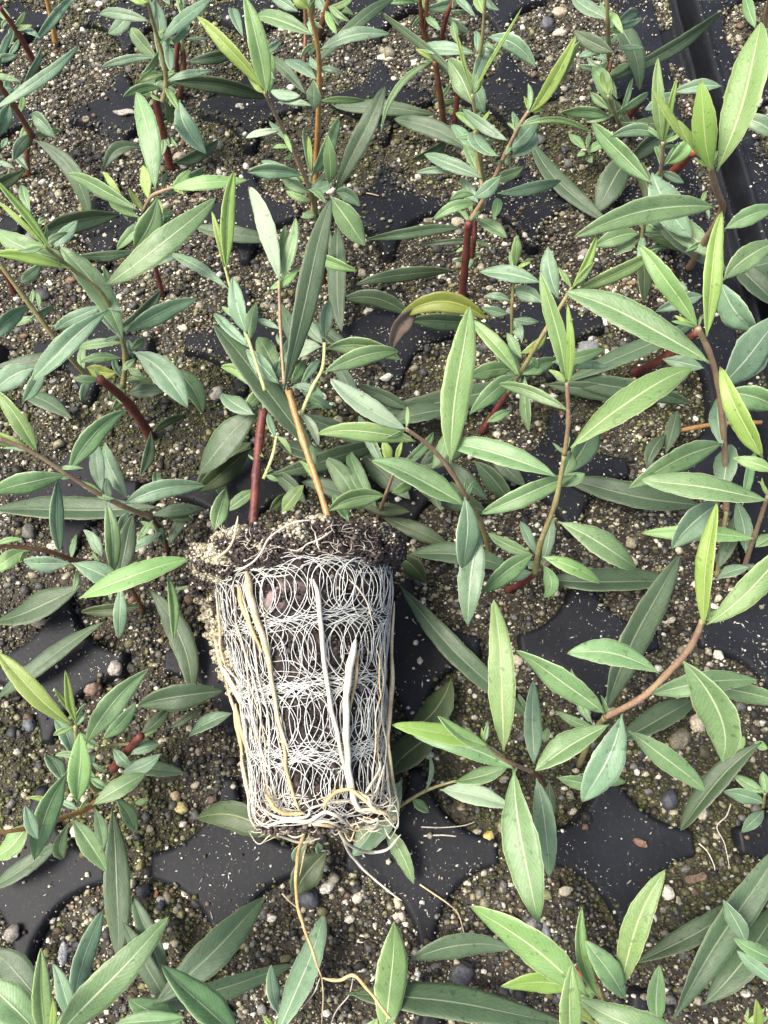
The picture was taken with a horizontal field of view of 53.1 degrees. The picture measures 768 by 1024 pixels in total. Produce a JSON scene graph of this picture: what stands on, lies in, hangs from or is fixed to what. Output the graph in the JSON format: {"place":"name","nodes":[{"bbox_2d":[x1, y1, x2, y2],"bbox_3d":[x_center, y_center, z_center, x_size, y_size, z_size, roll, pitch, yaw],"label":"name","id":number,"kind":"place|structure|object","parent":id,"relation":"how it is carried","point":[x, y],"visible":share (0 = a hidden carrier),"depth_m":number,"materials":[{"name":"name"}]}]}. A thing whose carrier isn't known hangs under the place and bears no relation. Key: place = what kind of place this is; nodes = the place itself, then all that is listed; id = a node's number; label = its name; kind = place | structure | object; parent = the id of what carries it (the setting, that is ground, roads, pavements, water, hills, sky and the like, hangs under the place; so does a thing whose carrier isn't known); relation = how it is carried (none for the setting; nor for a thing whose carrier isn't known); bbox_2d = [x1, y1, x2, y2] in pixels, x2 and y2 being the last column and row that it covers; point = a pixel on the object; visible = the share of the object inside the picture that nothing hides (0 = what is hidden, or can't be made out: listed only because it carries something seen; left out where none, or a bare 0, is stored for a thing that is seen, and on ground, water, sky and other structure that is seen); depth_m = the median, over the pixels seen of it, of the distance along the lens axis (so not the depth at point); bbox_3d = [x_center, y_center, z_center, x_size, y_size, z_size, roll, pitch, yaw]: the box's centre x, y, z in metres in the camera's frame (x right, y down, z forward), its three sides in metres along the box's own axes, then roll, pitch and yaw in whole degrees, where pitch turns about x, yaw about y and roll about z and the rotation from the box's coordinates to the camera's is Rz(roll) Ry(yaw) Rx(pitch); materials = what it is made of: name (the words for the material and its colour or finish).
{"place":"outdoors","nodes":[
{"label":"outdoors","id":0,"kind":"place"},
{"label":"ground","id":1,"kind":"structure","parent":0,"visible":0},
{"bbox_2d":[0,0,767,1023],"bbox_3d":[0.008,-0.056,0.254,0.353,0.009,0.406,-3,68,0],"label":"gravel","id":2,"kind":"structure","parent":1,"relation":"on","point":[30,532],"depth_m":0.24,"materials":[{"name":"grey gravel"}]},
{"bbox_2d":[0,269,16,295],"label":"seedling","id":3,"kind":"object","parent":2,"relation":"on","point":[13,291],"visible":0.59,"depth_m":0.26,"materials":[{"name":"red plant"}]},
{"bbox_2d":[3,924,19,942],"bbox_3d":[-0.092,0.104,0.190,0.004,0.003,0.004,-3,68,0],"label":"stone","id":4,"kind":"object","parent":2,"relation":"on","point":[11,933],"visible":1,"depth_m":0.19,"materials":[{"name":"beige stone"}]},
{"bbox_2d":[22,719,35,732],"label":"stone","id":5,"kind":"object","parent":2,"relation":"on","point":[29,725],"visible":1,"depth_m":0.21,"materials":[{"name":"grey stone"}]},
{"bbox_2d":[0,0,74,81],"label":"seedling","id":6,"kind":"object","parent":2,"relation":"on","point":[54,16],"visible":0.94,"depth_m":0.29,"materials":[{"name":"green plant"}]},
{"bbox_2d":[0,29,91,209],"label":"seedling","id":7,"kind":"object","parent":2,"relation":"on","point":[65,162],"visible":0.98,"depth_m":0.27,"materials":[{"name":"green plant"}]},
{"bbox_2d":[45,0,58,43],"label":"seedling","id":8,"kind":"object","parent":2,"relation":"on","point":[54,35],"visible":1,"depth_m":0.30,"materials":[{"name":"plant"}]},
{"bbox_2d":[58,942,68,965],"bbox_3d":[-0.080,0.110,0.192,0.002,0.002,0.006,-3,68,0],"label":"stone","id":9,"kind":"object","parent":2,"relation":"on","point":[62,953],"visible":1,"depth_m":0.19,"materials":[{"name":"white stone"}]},
{"bbox_2d":[84,683,103,696],"bbox_3d":[-0.082,0.049,0.216,0.006,0.005,0.007,-3,68,0],"label":"stone","id":10,"kind":"object","parent":2,"relation":"on","point":[94,689],"visible":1,"depth_m":0.21,"materials":[{"name":"stone"}]},
{"bbox_2d":[0,503,198,696],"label":"seedling","id":11,"kind":"object","parent":2,"relation":"on","point":[119,573],"visible":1,"depth_m":0.20,"materials":[{"name":"green plant"}]},
{"bbox_2d":[0,392,204,552],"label":"seedling","id":12,"kind":"object","parent":2,"relation":"on","point":[56,508],"visible":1,"depth_m":0.20,"materials":[{"name":"green plant"}]},
{"bbox_2d":[0,183,215,474],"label":"seedling","id":13,"kind":"object","parent":2,"relation":"on","point":[156,247],"visible":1,"depth_m":0.20,"materials":[{"name":"green plant"}]},
{"bbox_2d":[0,653,232,953],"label":"seedling","id":14,"kind":"object","parent":2,"relation":"on","point":[111,861],"visible":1,"depth_m":0.18,"materials":[{"name":"green plant"}]},
{"bbox_2d":[136,883,150,897],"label":"stone","id":15,"kind":"object","parent":2,"relation":"on","point":[143,890],"visible":1,"depth_m":0.20,"materials":[{"name":"grey stone"}]},
{"bbox_2d":[0,896,292,1023],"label":"seedling","id":16,"kind":"object","parent":2,"relation":"on","point":[25,992],"visible":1,"depth_m":0.16,"materials":[{"name":"green plant"}]},
{"bbox_2d":[37,92,260,331],"bbox_3d":[-0.076,-0.096,0.238,0.084,0.064,0.062,36,74,14],"label":"seedling","id":17,"kind":"object","parent":2,"relation":"in","point":[153,217],"visible":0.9,"depth_m":0.21,"materials":[{"name":"green plant"}]},
{"bbox_2d":[154,890,158,897],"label":"stone","id":18,"kind":"object","parent":2,"relation":"on","point":[156,893],"visible":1,"depth_m":0.20,"materials":[{"name":"orange stone"}]},
{"bbox_2d":[155,896,163,901],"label":"stone","id":19,"kind":"object","parent":2,"relation":"on","point":[159,898],"visible":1,"depth_m":0.19,"materials":[{"name":"grey stone"}]},
{"bbox_2d":[141,0,207,153],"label":"seedling","id":20,"kind":"object","parent":2,"relation":"on","point":[186,127],"visible":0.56,"depth_m":0.28,"materials":[{"name":"green plant"}]},
{"bbox_2d":[170,791,180,801],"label":"stone","id":21,"kind":"object","parent":2,"relation":"on","point":[175,796],"visible":1,"depth_m":0.20,"materials":[{"name":"beige stone"}]},
{"bbox_2d":[173,801,187,814],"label":"stone","id":22,"kind":"object","parent":2,"relation":"on","point":[181,808],"visible":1,"depth_m":0.20,"materials":[{"name":"yellow stone"}]},
{"bbox_2d":[99,0,265,170],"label":"seedling","id":23,"kind":"object","parent":2,"relation":"on","point":[194,79],"visible":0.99,"depth_m":0.25,"materials":[{"name":"green plant"}]},
{"bbox_2d":[179,324,187,331],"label":"stone","id":24,"kind":"object","parent":2,"relation":"on","point":[182,328],"visible":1,"depth_m":0.26,"materials":[{"name":"beige stone"}]},
{"bbox_2d":[206,795,216,803],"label":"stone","id":25,"kind":"object","parent":2,"relation":"on","point":[211,799],"visible":1,"depth_m":0.20,"materials":[{"name":"brown stone"}]},
{"bbox_2d":[209,386,222,400],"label":"stone","id":26,"kind":"object","parent":2,"relation":"on","point":[216,393],"visible":0.9,"depth_m":0.25,"materials":[{"name":"beige stone"}]},
{"bbox_2d":[282,893,295,906],"bbox_3d":[-0.024,0.098,0.193,0.004,0.001,0.004,-3,68,0],"label":"loose root","id":27,"kind":"object","parent":2,"relation":"on","point":[287,899],"visible":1,"depth_m":0.19,"materials":[{"name":"beige plant"}]},
{"bbox_2d":[262,914,326,1023],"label":"seedling","id":28,"kind":"object","parent":2,"relation":"on","point":[300,980],"visible":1,"depth_m":0.18,"materials":[{"name":"green plant"}]},
{"bbox_2d":[197,0,392,251],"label":"seedling","id":29,"kind":"object","parent":2,"relation":"on","point":[266,63],"visible":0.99,"depth_m":0.23,"materials":[{"name":"green plant"}]},
{"bbox_2d":[299,887,319,908],"bbox_3d":[-0.019,0.097,0.193,0.005,0.005,0.006,-3,68,0],"label":"stone","id":30,"kind":"object","parent":2,"relation":"on","point":[309,899],"visible":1,"depth_m":0.19,"materials":[{"name":"grey stone"}]},
{"bbox_2d":[272,0,352,78],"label":"seedling","id":31,"kind":"object","parent":2,"relation":"on","point":[330,13],"visible":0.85,"depth_m":0.30,"materials":[{"name":"green plant"}]},
{"bbox_2d":[319,880,335,894],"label":"stone","id":32,"kind":"object","parent":2,"relation":"on","point":[327,886],"visible":1,"depth_m":0.19,"materials":[{"name":"white stone"}]},
{"bbox_2d":[195,304,484,543],"bbox_3d":[-0.015,-0.031,0.224,0.085,0.032,0.082,-3,68,0],"label":"seedling","id":33,"kind":"object","parent":2,"relation":"on","point":[347,488],"visible":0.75,"depth_m":0.22,"materials":[{"name":"green plant"}]},
{"bbox_2d":[344,914,354,923],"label":"stone","id":34,"kind":"object","parent":2,"relation":"on","point":[350,918],"visible":1,"depth_m":0.19,"materials":[{"name":"white stone"}]},
{"bbox_2d":[301,225,405,331],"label":"seedling","id":35,"kind":"object","parent":2,"relation":"on","point":[337,266],"visible":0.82,"depth_m":0.25,"materials":[{"name":"green plant"}]},
{"bbox_2d":[352,892,362,903],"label":"stone","id":36,"kind":"object","parent":2,"relation":"on","point":[357,898],"visible":1,"depth_m":0.19,"materials":[{"name":"beige stone"}]},
{"bbox_2d":[363,308,372,314],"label":"stone","id":37,"kind":"object","parent":2,"relation":"on","point":[367,310],"visible":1,"depth_m":0.26,"materials":[{"name":"beige stone"}]},
{"bbox_2d":[0,0,767,1023],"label":"plug tray","id":38,"kind":"object","parent":2,"relation":"on","point":[614,856],"visible":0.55,"depth_m":0.22,"materials":[{"name":"black plastic"}]},
{"bbox_2d":[107,660,121,675],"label":"stone","id":39,"kind":"object","parent":38,"relation":"on","point":[114,667],"visible":1,"depth_m":0.21,"materials":[{"name":"white stone"}]},
{"bbox_2d":[113,109,133,115],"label":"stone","id":40,"kind":"object","parent":38,"relation":"on","point":[122,112],"visible":0.86,"depth_m":0.29,"materials":[{"name":"beige stone"}]},
{"bbox_2d":[172,171,407,1023],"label":"uprooted seedling","id":41,"kind":"object","parent":38,"relation":"on","point":[296,613],"visible":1,"depth_m":0.17,"materials":[{"name":"plant"}]},
{"bbox_2d":[345,922,559,1023],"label":"seedling","id":42,"kind":"object","parent":38,"relation":"on","point":[394,991],"visible":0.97,"depth_m":0.17,"materials":[{"name":"green plant"}]},
{"bbox_2d":[633,838,647,847],"bbox_3d":[0.065,0.084,0.195,0.004,0.001,0.002,-3,68,0],"label":"bark chip","id":43,"kind":"object","parent":38,"relation":"on","point":[639,842],"visible":1,"depth_m":0.19,"materials":[{"name":"brown wood"}]},
{"bbox_2d":[574,22,767,270],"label":"seedling","id":44,"kind":"object","parent":38,"relation":"on","point":[739,116],"visible":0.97,"depth_m":0.19,"materials":[{"name":"green plant"}]},
{"bbox_2d":[0,0,767,1021],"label":"soil flecks","id":45,"kind":"object","parent":2,"relation":"on","point":[430,834],"visible":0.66,"depth_m":0.22,"materials":[{"name":"brown soil"}]},
{"bbox_2d":[377,54,393,61],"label":"stone","id":46,"kind":"object","parent":2,"relation":"on","point":[383,59],"visible":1,"depth_m":0.30,"materials":[{"name":"beige stone"}]},
{"bbox_2d":[393,897,401,909],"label":"stone","id":47,"kind":"object","parent":2,"relation":"on","point":[397,902],"visible":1,"depth_m":0.19,"materials":[{"name":"beige stone"}]},
{"bbox_2d":[393,912,406,921],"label":"stone","id":48,"kind":"object","parent":2,"relation":"on","point":[400,916],"visible":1,"depth_m":0.19,"materials":[{"name":"white stone"}]},
{"bbox_2d":[318,307,531,624],"bbox_3d":[0.015,-0.017,0.202,0.051,0.069,0.086,14,70,7],"label":"seedling","id":49,"kind":"object","parent":2,"relation":"on","point":[453,400],"visible":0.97,"depth_m":0.19,"materials":[{"name":"green plant"}]},
{"bbox_2d":[391,0,475,42],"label":"seedling","id":50,"kind":"object","parent":2,"relation":"on","point":[443,6],"visible":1,"depth_m":0.29,"materials":[{"name":"green plant"}]},
{"bbox_2d":[333,0,535,181],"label":"seedling","id":51,"kind":"object","parent":2,"relation":"on","point":[467,86],"visible":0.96,"depth_m":0.26,"materials":[{"name":"green plant"}]},
{"bbox_2d":[352,542,525,883],"bbox_3d":[0.018,0.050,0.200,0.042,0.016,0.089,7,69,4],"label":"seedling","id":52,"kind":"object","parent":2,"relation":"on","point":[409,751],"visible":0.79,"depth_m":0.20,"materials":[{"name":"green plant"}]},
{"bbox_2d":[423,834,455,836],"bbox_3d":[0.015,0.083,0.197,0.011,0.002,0.002,-3,68,0],"label":"loose root","id":53,"kind":"object","parent":2,"relation":"on","point":[441,835],"visible":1,"depth_m":0.20,"materials":[{"name":"beige plant"}]},
{"bbox_2d":[420,884,463,932],"bbox_3d":[0.015,0.099,0.191,0.010,0.003,0.012,-3,68,0],"label":"loose root","id":54,"kind":"object","parent":2,"relation":"on","point":[430,891],"visible":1,"depth_m":0.19,"materials":[{"name":"beige plant"}]},
{"bbox_2d":[421,821,474,827],"bbox_3d":[0.017,0.081,0.198,0.014,0.002,0.001,-3,68,0],"label":"loose root","id":55,"kind":"object","parent":2,"relation":"on","point":[445,827],"visible":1,"depth_m":0.20,"materials":[{"name":"beige plant"}]},
{"bbox_2d":[448,961,473,984],"bbox_3d":[0.019,0.113,0.188,0.007,0.004,0.006,-3,68,0],"label":"stone","id":56,"kind":"object","parent":2,"relation":"on","point":[461,972],"visible":1,"depth_m":0.19,"materials":[{"name":"grey stone"}]},
{"bbox_2d":[356,35,591,296],"bbox_3d":[0.021,-0.097,0.224,0.053,0.086,0.056,42,75,16],"label":"seedling","id":57,"kind":"object","parent":2,"relation":"on","point":[524,139],"visible":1,"depth_m":0.23,"materials":[{"name":"green plant"}]},
{"bbox_2d":[483,830,493,839],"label":"stone","id":58,"kind":"object","parent":2,"relation":"on","point":[488,835],"visible":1,"depth_m":0.20,"materials":[{"name":"yellow stone"}]},
{"bbox_2d":[392,600,625,922],"bbox_3d":[0.029,0.057,0.179,0.051,0.052,0.044,42,75,16],"label":"seedling","id":59,"kind":"object","parent":2,"relation":"on","point":[529,846],"visible":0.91,"depth_m":0.17,"materials":[{"name":"green plant"}]},
{"bbox_2d":[525,917,536,927],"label":"stone","id":60,"kind":"object","parent":2,"relation":"on","point":[532,921],"visible":0.6,"depth_m":0.19,"materials":[{"name":"grey stone"}]},
{"bbox_2d":[389,234,698,434],"bbox_3d":[0.049,-0.051,0.216,0.094,0.065,0.052,-3,68,0],"label":"seedling","id":61,"kind":"object","parent":2,"relation":"on","point":[586,382],"visible":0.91,"depth_m":0.22,"materials":[{"name":"green plant"}]},
{"bbox_2d":[542,920,550,937],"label":"stone","id":62,"kind":"object","parent":2,"relation":"on","point":[546,930],"visible":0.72,"depth_m":0.19,"materials":[{"name":"grey stone"}]},
{"bbox_2d":[540,17,553,32],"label":"stone","id":63,"kind":"object","parent":2,"relation":"on","point":[546,23],"visible":1,"depth_m":0.30,"materials":[{"name":"grey stone"}]},
{"bbox_2d":[551,7,567,18],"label":"stone","id":64,"kind":"object","parent":2,"relation":"on","point":[558,12],"visible":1,"depth_m":0.31,"materials":[{"name":"beige stone"}]},
{"bbox_2d":[553,28,566,36],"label":"stone","id":65,"kind":"object","parent":2,"relation":"on","point":[559,32],"visible":1,"depth_m":0.31,"materials":[{"name":"beige stone"}]},
{"bbox_2d":[470,870,671,1023],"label":"seedling","id":66,"kind":"object","parent":2,"relation":"on","point":[546,958],"visible":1,"depth_m":0.15,"materials":[{"name":"green plant"}]},
{"bbox_2d":[457,272,691,597],"bbox_3d":[0.047,-0.009,0.185,0.058,0.093,0.052,-16,69,-5],"label":"seedling","id":67,"kind":"object","parent":2,"relation":"on","point":[634,398],"visible":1,"depth_m":0.18,"materials":[{"name":"green plant"}]},
{"bbox_2d":[579,248,588,256],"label":"stone","id":68,"kind":"object","parent":2,"relation":"on","point":[584,251],"visible":0.53,"depth_m":0.27,"materials":[{"name":"beige stone"}]},
{"bbox_2d":[569,133,601,162],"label":"seedling","id":69,"kind":"object","parent":2,"relation":"on","point":[579,142],"visible":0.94,"depth_m":0.27,"materials":[{"name":"green plant"}]},
{"bbox_2d":[577,340,599,350],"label":"stone","id":70,"kind":"object","parent":2,"relation":"on","point":[587,344],"visible":0.49,"depth_m":0.25,"materials":[{"name":"grey stone"}]},
{"bbox_2d":[532,56,679,218],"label":"seedling","id":71,"kind":"object","parent":2,"relation":"on","point":[612,182],"visible":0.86,"depth_m":0.27,"materials":[{"name":"green plant"}]},
{"bbox_2d":[631,556,637,565],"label":"stone","id":72,"kind":"object","parent":2,"relation":"on","point":[635,560],"visible":0.2,"depth_m":0.22,"materials":[{"name":"beige stone"}]},
{"bbox_2d":[597,222,679,302],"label":"seedling","id":73,"kind":"object","parent":2,"relation":"on","point":[623,240],"visible":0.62,"depth_m":0.25,"materials":[{"name":"green plant"}]},
{"bbox_2d":[515,503,767,801],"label":"seedling","id":74,"kind":"object","parent":2,"relation":"on","point":[710,693],"visible":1,"depth_m":0.16,"materials":[{"name":"green plant"}]},
{"bbox_2d":[572,0,723,121],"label":"seedling","id":75,"kind":"object","parent":2,"relation":"in","point":[623,31],"visible":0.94,"depth_m":0.27,"materials":[{"name":"green plant"}]},
{"bbox_2d":[592,59,726,272],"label":"seedling","id":76,"kind":"object","parent":2,"relation":"on","point":[683,234],"visible":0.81,"depth_m":0.23,"materials":[{"name":"green plant"}]},
{"bbox_2d":[565,211,767,512],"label":"seedling","id":77,"kind":"object","parent":2,"relation":"in","point":[747,266],"visible":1,"depth_m":0.18,"materials":[{"name":"green plant"}]},
{"bbox_2d":[659,789,677,810],"bbox_3d":[0.074,0.075,0.200,0.004,0.004,0.005,-3,68,0],"label":"stone","id":78,"kind":"object","parent":2,"relation":"on","point":[668,800],"visible":1,"depth_m":0.20,"materials":[{"name":"grey stone"}]},
{"bbox_2d":[662,884,674,899],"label":"stone","id":79,"kind":"object","parent":2,"relation":"on","point":[668,892],"visible":1,"depth_m":0.19,"materials":[{"name":"beige stone"}]},
{"bbox_2d":[662,617,675,623],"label":"stone","id":80,"kind":"object","parent":2,"relation":"on","point":[671,620],"visible":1,"depth_m":0.22,"materials":[{"name":"white stone"}]},
{"bbox_2d":[574,411,767,578],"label":"seedling","id":81,"kind":"object","parent":2,"relation":"on","point":[689,527],"visible":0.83,"depth_m":0.21,"materials":[{"name":"green plant"}]},
{"bbox_2d":[668,727,690,750],"bbox_3d":[0.080,0.061,0.207,0.007,0.005,0.006,-3,68,0],"label":"stone","id":82,"kind":"object","parent":2,"relation":"on","point":[679,738],"visible":1,"depth_m":0.20,"materials":[{"name":"beige stone"}]},
{"bbox_2d":[684,872,706,883],"bbox_3d":[0.078,0.091,0.192,0.006,0.001,0.002,-3,68,0],"label":"bark chip","id":83,"kind":"object","parent":2,"relation":"on","point":[695,878],"visible":1,"depth_m":0.19,"materials":[{"name":"brown wood"}]},
{"bbox_2d":[689,714,704,732],"bbox_3d":[0.084,0.057,0.207,0.004,0.004,0.005,-3,68,0],"label":"stone","id":84,"kind":"object","parent":2,"relation":"on","point":[696,724],"visible":0.83,"depth_m":0.21,"materials":[{"name":"beige stone"}]},
{"bbox_2d":[698,809,706,819],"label":"stone","id":85,"kind":"object","parent":2,"relation":"on","point":[702,815],"visible":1,"depth_m":0.20,"materials":[{"name":"beige stone"}]},
{"bbox_2d":[638,854,767,1023],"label":"seedling","id":86,"kind":"object","parent":2,"relation":"on","point":[729,936],"visible":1,"depth_m":0.17,"materials":[{"name":"green plant"}]},
{"bbox_2d":[699,843,714,869],"bbox_3d":[0.081,0.087,0.194,0.003,0.001,0.007,-3,68,0],"label":"loose root","id":87,"kind":"object","parent":2,"relation":"on","point":[709,854],"visible":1,"depth_m":0.19,"materials":[{"name":"beige plant"}]},
{"bbox_2d":[677,0,767,320],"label":"plug tray","id":88,"kind":"object","parent":2,"relation":"on","point":[740,175],"visible":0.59,"depth_m":0.29,"materials":[{"name":"black plastic"}]},
{"bbox_2d":[716,804,730,867],"bbox_3d":[0.088,0.083,0.196,0.005,0.001,0.015,-3,68,0],"label":"loose root","id":89,"kind":"object","parent":2,"relation":"on","point":[719,833],"visible":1,"depth_m":0.20,"materials":[{"name":"beige plant"}]},
{"bbox_2d":[680,736,767,832],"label":"seedling","id":90,"kind":"object","parent":2,"relation":"on","point":[717,777],"visible":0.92,"depth_m":0.19,"materials":[{"name":"green plant"}]},
{"bbox_2d":[705,0,767,36],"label":"seedling","id":91,"kind":"object","parent":2,"relation":"on","point":[748,10],"visible":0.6,"depth_m":0.30,"materials":[{"name":"green plant"}]}
]}

